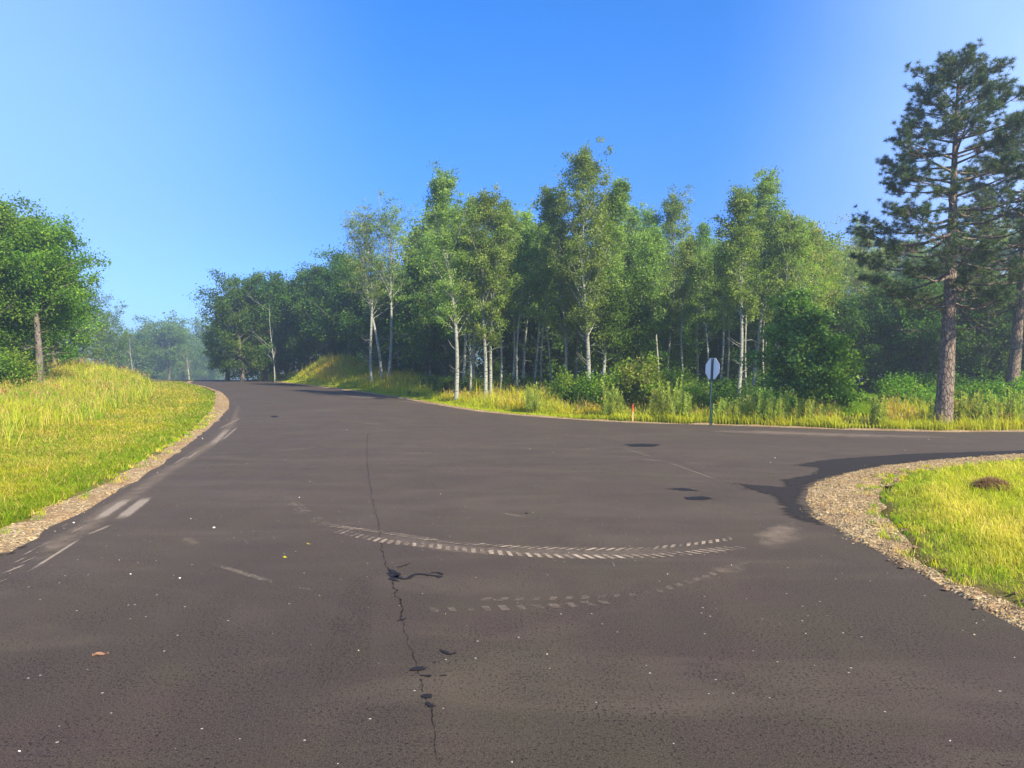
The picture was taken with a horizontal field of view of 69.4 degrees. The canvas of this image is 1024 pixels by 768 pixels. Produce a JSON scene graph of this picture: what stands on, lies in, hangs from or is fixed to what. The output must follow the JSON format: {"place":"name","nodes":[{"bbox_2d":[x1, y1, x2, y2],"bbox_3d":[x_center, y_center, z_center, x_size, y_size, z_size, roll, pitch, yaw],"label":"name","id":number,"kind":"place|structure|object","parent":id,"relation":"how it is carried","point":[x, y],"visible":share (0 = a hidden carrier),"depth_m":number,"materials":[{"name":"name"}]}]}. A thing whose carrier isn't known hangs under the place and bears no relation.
{"place":"outdoors","nodes":[
{"label":"outdoors","id":0,"kind":"place"},
{"bbox_2d":[0,381,216,527],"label":"mown grass","id":1,"kind":"structure","parent":0,"point":[38,468],"depth_m":16.25,"materials":[{"name":"plant"}]},
{"bbox_2d":[0,380,1023,767],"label":"road","id":2,"kind":"structure","parent":0,"point":[440,578],"depth_m":5.10,"materials":[{"name":"asphalt"}]},
{"bbox_2d":[0,365,1023,605],"bbox_3d":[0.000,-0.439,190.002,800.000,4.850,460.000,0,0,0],"label":"ground","id":3,"kind":"structure","parent":0,"point":[992,590],"depth_m":7.33,"materials":[{"name":"plant"}]},
{"bbox_2d":[0,346,52,388],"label":"shrub","id":4,"kind":"object","parent":3,"relation":"on","point":[7,369],"visible":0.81,"depth_m":27.27,"materials":[{"name":"green plant"}]},
{"bbox_2d":[0,202,60,352],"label":"oak tree","id":5,"kind":"object","parent":3,"relation":"on","point":[3,225],"visible":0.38,"depth_m":29.57,"materials":[{"name":"green plant"}]},
{"bbox_2d":[0,195,61,362],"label":"oak tree","id":6,"kind":"object","parent":3,"relation":"on","point":[15,321],"visible":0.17,"depth_m":30.25,"materials":[{"name":"green plant"}]},
{"bbox_2d":[0,273,82,370],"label":"oak tree","id":7,"kind":"object","parent":3,"relation":"on","point":[31,336],"visible":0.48,"depth_m":30.60,"materials":[{"name":"green plant"}]},
{"bbox_2d":[0,188,111,383],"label":"oak tree","id":8,"kind":"object","parent":3,"relation":"on","point":[66,296],"visible":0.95,"depth_m":30.06,"materials":[{"name":"green plant"}]},
{"bbox_2d":[14,233,110,379],"bbox_3d":[-20.732,-3.130,32.962,5.016,6.966,4.298,0,0,-25],"label":"oak tree","id":9,"kind":"object","parent":3,"relation":"on","point":[79,312],"visible":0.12,"depth_m":32.96,"materials":[{"name":"green plant"}]},
{"bbox_2d":[13,254,111,366],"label":"oak tree","id":10,"kind":"object","parent":3,"relation":"on","point":[74,340],"visible":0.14,"depth_m":40.09,"materials":[{"name":"green plant"}]},
{"bbox_2d":[0,353,154,448],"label":"tall grass","id":11,"kind":"structure","parent":3,"relation":"on","point":[71,391],"depth_m":26.82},
{"bbox_2d":[57,281,115,362],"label":"broadleaf tree","id":12,"kind":"object","parent":3,"relation":"on","point":[92,351],"visible":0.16,"depth_m":75.20,"materials":[{"name":"green plant"}]},
{"bbox_2d":[66,299,153,369],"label":"broadleaf tree","id":13,"kind":"object","parent":3,"relation":"on","point":[113,357],"visible":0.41,"depth_m":95.33,"materials":[{"name":"green plant"}]},
{"bbox_2d":[0,380,228,556],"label":"gravel shoulder","id":14,"kind":"object","parent":3,"relation":"on","point":[6,547],"visible":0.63,"depth_m":9.53},
{"bbox_2d":[0,409,1023,620],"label":"shoulder grass","id":15,"kind":"structure","parent":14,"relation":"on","point":[196,426],"depth_m":10.03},
{"bbox_2d":[89,321,156,378],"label":"broadleaf tree","id":16,"kind":"object","parent":3,"relation":"on","point":[135,356],"visible":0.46,"depth_m":134.05,"materials":[{"name":"green plant"}]},
{"bbox_2d":[31,309,275,379],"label":"distant wood","id":17,"kind":"object","parent":3,"relation":"on","point":[192,327],"visible":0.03,"depth_m":250.52,"materials":[{"name":"green plant"}]},
{"bbox_2d":[130,315,202,379],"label":"broadleaf tree","id":18,"kind":"object","parent":3,"relation":"on","point":[164,333],"visible":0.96,"depth_m":143.73,"materials":[{"name":"green plant"}]},
{"bbox_2d":[162,329,208,379],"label":"broadleaf tree","id":19,"kind":"object","parent":3,"relation":"on","point":[192,367],"visible":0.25,"depth_m":174.58,"materials":[{"name":"green plant"}]},
{"bbox_2d":[193,288,267,380],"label":"oak tree","id":20,"kind":"object","parent":3,"relation":"on","point":[218,361],"visible":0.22,"depth_m":65.30,"materials":[{"name":"green plant"}]},
{"bbox_2d":[188,268,289,380],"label":"oak tree","id":21,"kind":"object","parent":3,"relation":"on","point":[233,345],"visible":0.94,"depth_m":63.11,"materials":[{"name":"green plant"}]},
{"bbox_2d":[218,268,305,380],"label":"oak tree","id":22,"kind":"object","parent":3,"relation":"on","point":[268,286],"visible":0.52,"depth_m":64.82,"materials":[{"name":"green plant"}]},
{"bbox_2d":[250,267,335,377],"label":"oak tree","id":23,"kind":"object","parent":3,"relation":"on","point":[268,333],"visible":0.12,"depth_m":66.97,"materials":[{"name":"green plant"}]},
{"bbox_2d":[269,259,339,367],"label":"oak tree","id":24,"kind":"object","parent":3,"relation":"on","point":[294,287],"visible":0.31,"depth_m":64.94,"materials":[{"name":"green plant"}]},
{"bbox_2d":[282,238,363,357],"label":"oak tree","id":25,"kind":"object","parent":3,"relation":"on","point":[331,348],"visible":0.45,"depth_m":61.14,"materials":[{"name":"green plant"}]},
{"bbox_2d":[296,242,388,356],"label":"oak tree","id":26,"kind":"object","parent":3,"relation":"on","point":[336,303],"visible":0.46,"depth_m":58.98,"materials":[{"name":"green plant"}]},
{"bbox_2d":[331,253,397,361],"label":"oak tree","id":27,"kind":"object","parent":3,"relation":"on","point":[345,323],"visible":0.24,"depth_m":57.34,"materials":[{"name":"green plant"}]},
{"bbox_2d":[338,210,397,379],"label":"aspen tree","id":28,"kind":"object","parent":3,"relation":"on","point":[361,250],"visible":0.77,"depth_m":46.87,"materials":[{"name":"green plant"}]},
{"bbox_2d":[340,198,409,382],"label":"aspen tree","id":29,"kind":"object","parent":3,"relation":"on","point":[362,215],"visible":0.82,"depth_m":46.80,"materials":[{"name":"green plant"}]},
{"bbox_2d":[364,189,418,378],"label":"aspen tree","id":30,"kind":"object","parent":3,"relation":"on","point":[393,227],"visible":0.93,"depth_m":46.81,"materials":[{"name":"green plant"}]},
{"bbox_2d":[382,293,442,374],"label":"understory tree","id":31,"kind":"object","parent":3,"relation":"on","point":[405,340],"visible":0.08,"depth_m":49.42,"materials":[{"name":"green plant"}]},
{"bbox_2d":[402,231,449,378],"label":"aspen tree","id":32,"kind":"object","parent":3,"relation":"on","point":[420,253],"visible":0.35,"depth_m":47.59,"materials":[{"name":"green plant"}]},
{"bbox_2d":[399,284,487,378],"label":"understory tree","id":33,"kind":"object","parent":3,"relation":"on","point":[438,357],"visible":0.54,"depth_m":46.10,"materials":[{"name":"green plant"}]},
{"bbox_2d":[413,157,491,400],"bbox_3d":[-2.899,-4.875,36.032,4.072,11.967,4.073,0,0,0],"label":"aspen tree","id":34,"kind":"object","parent":3,"relation":"on","point":[441,193],"visible":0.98,"depth_m":35.61,"materials":[{"name":"green plant"}]},
{"bbox_2d":[439,204,483,381],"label":"aspen tree","id":35,"kind":"object","parent":3,"relation":"on","point":[465,346],"visible":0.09,"depth_m":39.93,"materials":[{"name":"green plant"}]},
{"bbox_2d":[445,182,515,395],"bbox_3d":[-1.687,-4.388,36.071,3.792,10.921,3.358,0,0,0],"label":"aspen tree","id":36,"kind":"object","parent":3,"relation":"on","point":[488,203],"visible":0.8,"depth_m":35.77,"materials":[{"name":"green plant"}]},
{"bbox_2d":[459,196,529,394],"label":"aspen tree","id":37,"kind":"object","parent":3,"relation":"on","point":[505,233],"visible":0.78,"depth_m":35.95,"materials":[{"name":"green plant"}]},
{"bbox_2d":[476,301,534,380],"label":"understory tree","id":38,"kind":"object","parent":3,"relation":"on","point":[509,358],"visible":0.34,"depth_m":47.30,"materials":[{"name":"green plant"}]},
{"bbox_2d":[0,395,1023,763],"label":"loose gravel","id":39,"kind":"structure","parent":3,"relation":"on","point":[864,503],"depth_m":9.25,"materials":[{"name":"gravel"}]},
{"bbox_2d":[500,211,528,380],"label":"aspen tree","id":40,"kind":"object","parent":3,"relation":"on","point":[516,225],"visible":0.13,"depth_m":40.94,"materials":[{"name":"green plant"}]},
{"bbox_2d":[13,246,1016,386],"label":"broadleaf wood","id":41,"kind":"object","parent":3,"relation":"on","point":[384,349],"visible":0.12,"depth_m":48.16,"materials":[{"name":"green plant"}]},
{"bbox_2d":[505,229,540,387],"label":"aspen tree","id":42,"kind":"object","parent":3,"relation":"on","point":[522,266],"visible":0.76,"depth_m":37.82,"materials":[{"name":"green plant"}]},
{"bbox_2d":[513,209,537,378],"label":"aspen tree","id":43,"kind":"object","parent":3,"relation":"on","point":[526,220],"visible":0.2,"depth_m":41.82,"materials":[{"name":"green plant"}]},
{"bbox_2d":[518,222,551,383],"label":"aspen tree","id":44,"kind":"object","parent":3,"relation":"on","point":[537,314],"visible":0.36,"depth_m":39.92,"materials":[{"name":"green plant"}]},
{"bbox_2d":[530,227,561,388],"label":"aspen tree","id":45,"kind":"object","parent":3,"relation":"on","point":[543,303],"visible":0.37,"depth_m":38.83,"materials":[{"name":"green plant"}]},
{"bbox_2d":[527,296,585,379],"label":"understory tree","id":46,"kind":"object","parent":3,"relation":"on","point":[545,354],"visible":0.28,"depth_m":46.41,"materials":[{"name":"green plant"}]},
{"bbox_2d":[525,181,597,377],"bbox_3d":[2.628,-4.595,36.951,3.991,11.191,3.663,0,0,0],"label":"aspen tree","id":47,"kind":"object","parent":3,"relation":"on","point":[548,202],"visible":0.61,"depth_m":36.73,"materials":[{"name":"green plant"}]},
{"bbox_2d":[542,365,587,405],"bbox_3d":[2.514,0.147,31.616,1.894,1.892,2.081,0,1,-35],"label":"shrub","id":48,"kind":"object","parent":3,"relation":"on","point":[561,386],"visible":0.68,"depth_m":31.36,"materials":[{"name":"green plant"}]},
{"bbox_2d":[563,369,605,404],"bbox_3d":[3.322,0.239,30.993,2.270,1.727,2.258,0,0,-17],"label":"shrub","id":49,"kind":"object","parent":3,"relation":"on","point":[583,386],"visible":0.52,"depth_m":30.77,"materials":[{"name":"green plant"}]},
{"bbox_2d":[544,136,626,378],"bbox_3d":[3.395,-5.336,34.906,3.808,12.698,4.431,0,0,0],"label":"aspen tree","id":50,"kind":"object","parent":3,"relation":"on","point":[584,164],"visible":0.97,"depth_m":34.60,"materials":[{"name":"green plant"}]},
{"bbox_2d":[578,175,635,379],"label":"aspen tree","id":51,"kind":"object","parent":3,"relation":"on","point":[620,195],"visible":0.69,"depth_m":35.14,"materials":[{"name":"green plant"}]},
{"bbox_2d":[585,366,638,408],"bbox_3d":[4.142,0.213,29.498,2.483,1.912,2.203,0,0,0],"label":"shrub","id":52,"kind":"object","parent":3,"relation":"on","point":[610,381],"visible":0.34,"depth_m":29.28,"materials":[{"name":"green plant"}]},
{"bbox_2d":[381,197,860,381],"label":"aspen wood","id":53,"kind":"object","parent":3,"relation":"on","point":[417,232],"visible":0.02,"depth_m":54.88,"materials":[{"name":"green plant"}]},
{"bbox_2d":[572,261,673,380],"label":"oak tree","id":54,"kind":"object","parent":3,"relation":"on","point":[630,340],"visible":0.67,"depth_m":35.67,"materials":[{"name":"green plant"}]},
{"bbox_2d":[613,202,651,333],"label":"aspen tree","id":55,"kind":"object","parent":3,"relation":"on","point":[634,219],"visible":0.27,"depth_m":42.61,"materials":[{"name":"green plant"}]},
{"bbox_2d":[251,350,1023,430],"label":"verge grass","id":56,"kind":"structure","parent":3,"relation":"on","point":[900,416],"depth_m":29.05,"materials":[{"name":"plant"}]},
{"bbox_2d":[609,351,671,407],"bbox_3d":[5.106,-0.062,28.681,2.604,2.477,2.398,0,1,35],"label":"shrub","id":57,"kind":"object","parent":3,"relation":"on","point":[632,374],"visible":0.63,"depth_m":28.60,"materials":[{"name":"green plant"}]},
{"bbox_2d":[268,380,1023,431],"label":"gravel shoulder","id":58,"kind":"object","parent":3,"relation":"on","point":[447,405],"visible":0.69,"depth_m":25.40},
{"bbox_2d":[626,228,668,358],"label":"aspen tree","id":59,"kind":"object","parent":3,"relation":"on","point":[647,252],"visible":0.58,"depth_m":37.79,"materials":[{"name":"green plant"}]},
{"bbox_2d":[635,198,672,362],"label":"aspen tree","id":60,"kind":"object","parent":3,"relation":"on","point":[651,218],"visible":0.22,"depth_m":44.63,"materials":[{"name":"green plant"}]},
{"bbox_2d":[636,223,673,371],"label":"aspen tree","id":61,"kind":"object","parent":3,"relation":"on","point":[658,245],"visible":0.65,"depth_m":38.27,"materials":[{"name":"green plant"}]},
{"bbox_2d":[639,366,699,406],"bbox_3d":[5.907,0.180,28.480,2.807,2.011,2.746,0,0,0],"label":"shrub","id":62,"kind":"object","parent":3,"relation":"on","point":[651,386],"visible":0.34,"depth_m":28.08,"materials":[{"name":"green plant"}]},
{"bbox_2d":[657,375,683,415],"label":"weed clump","id":63,"kind":"object","parent":3,"relation":"on","point":[671,402],"visible":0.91,"depth_m":26.44,"materials":[{"name":"green plant"}]},
{"bbox_2d":[635,278,709,375],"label":"understory tree","id":64,"kind":"object","parent":3,"relation":"on","point":[662,353],"visible":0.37,"depth_m":44.15,"materials":[{"name":"green plant"}]},
{"bbox_2d":[648,183,704,372],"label":"aspen tree","id":65,"kind":"object","parent":3,"relation":"on","point":[673,209],"visible":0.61,"depth_m":43.81,"materials":[{"name":"green plant"}]},
{"bbox_2d":[664,236,700,371],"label":"aspen tree","id":66,"kind":"object","parent":3,"relation":"on","point":[685,266],"visible":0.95,"depth_m":38.90,"materials":[{"name":"green plant"}]},
{"bbox_2d":[662,373,716,411],"bbox_3d":[6.568,0.370,28.000,2.505,1.616,1.974,0,0,0],"label":"shrub","id":67,"kind":"object","parent":3,"relation":"on","point":[699,395],"visible":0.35,"depth_m":27.72,"materials":[{"name":"green plant"}]},
{"bbox_2d":[661,297,725,385],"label":"understory tree","id":68,"kind":"object","parent":3,"relation":"on","point":[692,371],"visible":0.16,"depth_m":48.22,"materials":[{"name":"green plant"}]},
{"bbox_2d":[675,219,717,380],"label":"aspen tree","id":69,"kind":"object","parent":3,"relation":"on","point":[704,230],"visible":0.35,"depth_m":45.82,"materials":[{"name":"green plant"}]},
{"bbox_2d":[685,248,721,393],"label":"aspen tree","id":70,"kind":"object","parent":3,"relation":"on","point":[705,263],"visible":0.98,"depth_m":37.91,"materials":[{"name":"green plant"}]},
{"bbox_2d":[401,364,1023,398],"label":"undergrowth","id":71,"kind":"object","parent":3,"relation":"on","point":[723,384],"visible":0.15,"depth_m":37.47,"materials":[{"name":"green plant"}]},
{"bbox_2d":[705,358,719,425],"bbox_3d":[6.580,0.408,24.412,0.117,2.529,0.705,0,0,-24],"label":"stop sign","id":72,"kind":"object","parent":3,"relation":"on","point":[712,368],"visible":0.94,"depth_m":24.39,"materials":[{"name":"grey metal"}]},
{"bbox_2d":[699,246,739,391],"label":"aspen tree","id":73,"kind":"object","parent":3,"relation":"on","point":[725,307],"visible":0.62,"depth_m":37.89,"materials":[{"name":"green plant"}]},
{"bbox_2d":[683,298,761,387],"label":"understory tree","id":74,"kind":"object","parent":3,"relation":"on","point":[714,335],"visible":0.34,"depth_m":47.26,"materials":[{"name":"green plant"}]},
{"bbox_2d":[705,180,771,395],"bbox_3d":[10.146,-3.936,32.706,2.969,10.067,2.842,0,1,-42],"label":"aspen tree","id":75,"kind":"object","parent":3,"relation":"on","point":[744,237],"visible":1,"depth_m":32.29,"materials":[{"name":"green plant"}]},
{"bbox_2d":[720,290,776,386],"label":"understory tree","id":76,"kind":"object","parent":3,"relation":"on","point":[751,334],"visible":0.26,"depth_m":46.29,"materials":[{"name":"green plant"}]},
{"bbox_2d":[749,387,774,424],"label":"weed clump","id":77,"kind":"object","parent":3,"relation":"on","point":[760,404],"visible":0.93,"depth_m":24.72,"materials":[{"name":"green plant"}]},
{"bbox_2d":[730,165,803,389],"bbox_3d":[12.551,-5.030,36.879,3.250,12.148,3.306,0,0,-28],"label":"aspen tree","id":78,"kind":"object","parent":3,"relation":"on","point":[767,184],"visible":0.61,"depth_m":36.60,"materials":[{"name":"green plant"}]},
{"bbox_2d":[764,387,789,424],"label":"weed clump","id":79,"kind":"object","parent":3,"relation":"on","point":[782,407],"visible":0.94,"depth_m":24.52,"materials":[{"name":"green plant"}]},
{"bbox_2d":[751,203,813,388],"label":"aspen tree","id":80,"kind":"object","parent":3,"relation":"on","point":[788,224],"visible":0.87,"depth_m":35.53,"materials":[{"name":"green plant"}]},
{"bbox_2d":[729,279,851,401],"bbox_3d":[10.804,-1.422,28.315,4.725,5.170,3.508,0,0,0],"label":"maple tree","id":81,"kind":"object","parent":3,"relation":"on","point":[797,309],"visible":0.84,"depth_m":28.07,"materials":[{"name":"green plant"}]},
{"bbox_2d":[772,214,836,392],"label":"aspen tree","id":82,"kind":"object","parent":3,"relation":"on","point":[808,256],"visible":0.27,"depth_m":40.50,"materials":[{"name":"green plant"}]},
{"bbox_2d":[803,220,839,327],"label":"aspen tree","id":83,"kind":"object","parent":3,"relation":"on","point":[816,235],"visible":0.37,"depth_m":42.47,"materials":[{"name":"green plant"}]},
{"bbox_2d":[777,319,873,406],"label":"maple sapling","id":84,"kind":"object","parent":3,"relation":"on","point":[838,345],"visible":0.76,"depth_m":27.33,"materials":[{"name":"plant"}]},
{"bbox_2d":[811,250,849,336],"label":"aspen tree","id":85,"kind":"object","parent":3,"relation":"on","point":[836,270],"visible":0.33,"depth_m":45.63,"materials":[{"name":"green plant"}]},
{"bbox_2d":[817,287,890,387],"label":"broadleaf tree","id":86,"kind":"object","parent":3,"relation":"on","point":[849,320],"visible":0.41,"depth_m":45.14,"materials":[{"name":"green plant"}]},
{"bbox_2d":[837,238,874,294],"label":"aspen tree","id":87,"kind":"object","parent":3,"relation":"on","point":[855,284],"visible":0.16,"depth_m":65.27,"materials":[{"name":"green plant"}]},
{"bbox_2d":[818,391,896,415],"bbox_3d":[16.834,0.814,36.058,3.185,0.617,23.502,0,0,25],"label":"bush","id":88,"kind":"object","parent":3,"relation":"on","point":[853,409],"depth_m":27.24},
{"bbox_2d":[830,211,905,375],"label":"aspen tree","id":89,"kind":"object","parent":3,"relation":"on","point":[855,242],"visible":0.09,"depth_m":69.65,"materials":[{"name":"green plant"}]},
{"bbox_2d":[868,392,887,427],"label":"weed clump","id":90,"kind":"object","parent":3,"relation":"on","point":[875,412],"visible":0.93,"depth_m":23.38,"materials":[{"name":"green plant"}]},
{"bbox_2d":[849,271,940,386],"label":"broadleaf tree","id":91,"kind":"object","parent":3,"relation":"on","point":[881,316],"visible":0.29,"depth_m":45.53,"materials":[{"name":"green plant"}]},
{"bbox_2d":[871,372,936,398],"bbox_3d":[15.378,0.269,29.049,2.744,1.550,1.930,0,0,-17],"label":"shrub","id":92,"kind":"object","parent":3,"relation":"on","point":[890,388],"visible":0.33,"depth_m":28.78,"materials":[{"name":"green plant"}]},
{"bbox_2d":[804,454,1023,629],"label":"gravel shoulder","id":93,"kind":"object","parent":3,"relation":"on","point":[866,530],"visible":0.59,"depth_m":7.96},
{"bbox_2d":[891,385,955,406],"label":"shrub","id":94,"kind":"object","parent":3,"relation":"on","point":[926,395],"visible":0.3,"depth_m":27.78,"materials":[{"name":"green plant"}]},
{"bbox_2d":[868,289,986,385],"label":"broadleaf tree","id":95,"kind":"object","parent":3,"relation":"on","point":[911,335],"visible":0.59,"depth_m":43.53,"materials":[{"name":"green plant"}]},
{"bbox_2d":[845,36,1023,429],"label":"pine tree","id":96,"kind":"object","parent":3,"relation":"on","point":[955,120],"visible":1,"depth_m":22.31,"materials":[{"name":"green plant"}]},
{"bbox_2d":[892,284,1010,389],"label":"broadleaf tree","id":97,"kind":"object","parent":3,"relation":"on","point":[966,354],"visible":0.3,"depth_m":42.73,"materials":[{"name":"green plant"}]},
{"bbox_2d":[904,271,1023,383],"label":"broadleaf tree","id":98,"kind":"object","parent":3,"relation":"on","point":[983,356],"visible":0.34,"depth_m":42.00,"materials":[{"name":"green plant"}]},
{"bbox_2d":[954,388,982,421],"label":"weed clump","id":99,"kind":"object","parent":3,"relation":"on","point":[964,407],"visible":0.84,"depth_m":22.95,"materials":[{"name":"green plant"}]},
{"bbox_2d":[932,380,1012,402],"bbox_3d":[18.064,0.410,29.015,2.786,1.296,2.963,0,0,0],"label":"shrub","id":100,"kind":"object","parent":3,"relation":"on","point":[971,391],"visible":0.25,"depth_m":28.68,"materials":[{"name":"green plant"}]},
{"bbox_2d":[924,111,1023,386],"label":"pine tree","id":101,"kind":"object","parent":3,"relation":"on","point":[1014,361],"visible":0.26,"depth_m":29.39,"materials":[{"name":"green plant"}]},
{"bbox_2d":[983,370,1023,403],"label":"shrub","id":102,"kind":"object","parent":3,"relation":"on","point":[1018,386],"visible":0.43,"depth_m":28.22,"materials":[{"name":"green plant"}]},
{"bbox_2d":[1000,383,1023,422],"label":"weed clump","id":103,"kind":"object","parent":3,"relation":"on","point":[1017,404],"visible":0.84,"depth_m":23.01,"materials":[{"name":"green plant"}]},
{"bbox_2d":[0,0,1023,379],"label":"sky","id":104,"kind":"structure","parent":0,"point":[187,138],"materials":[{"name":"blue"}]},
{"bbox_2d":[886,459,1023,599],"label":"island grass","id":105,"kind":"structure","parent":0,"point":[994,504],"depth_m":8.08,"materials":[{"name":"plant"}]},
{"bbox_2d":[965,476,1014,491],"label":"straw tuft","id":106,"kind":"object","parent":105,"relation":"on","point":[985,481],"visible":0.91,"depth_m":9.63,"materials":[{"name":"brown plant"}]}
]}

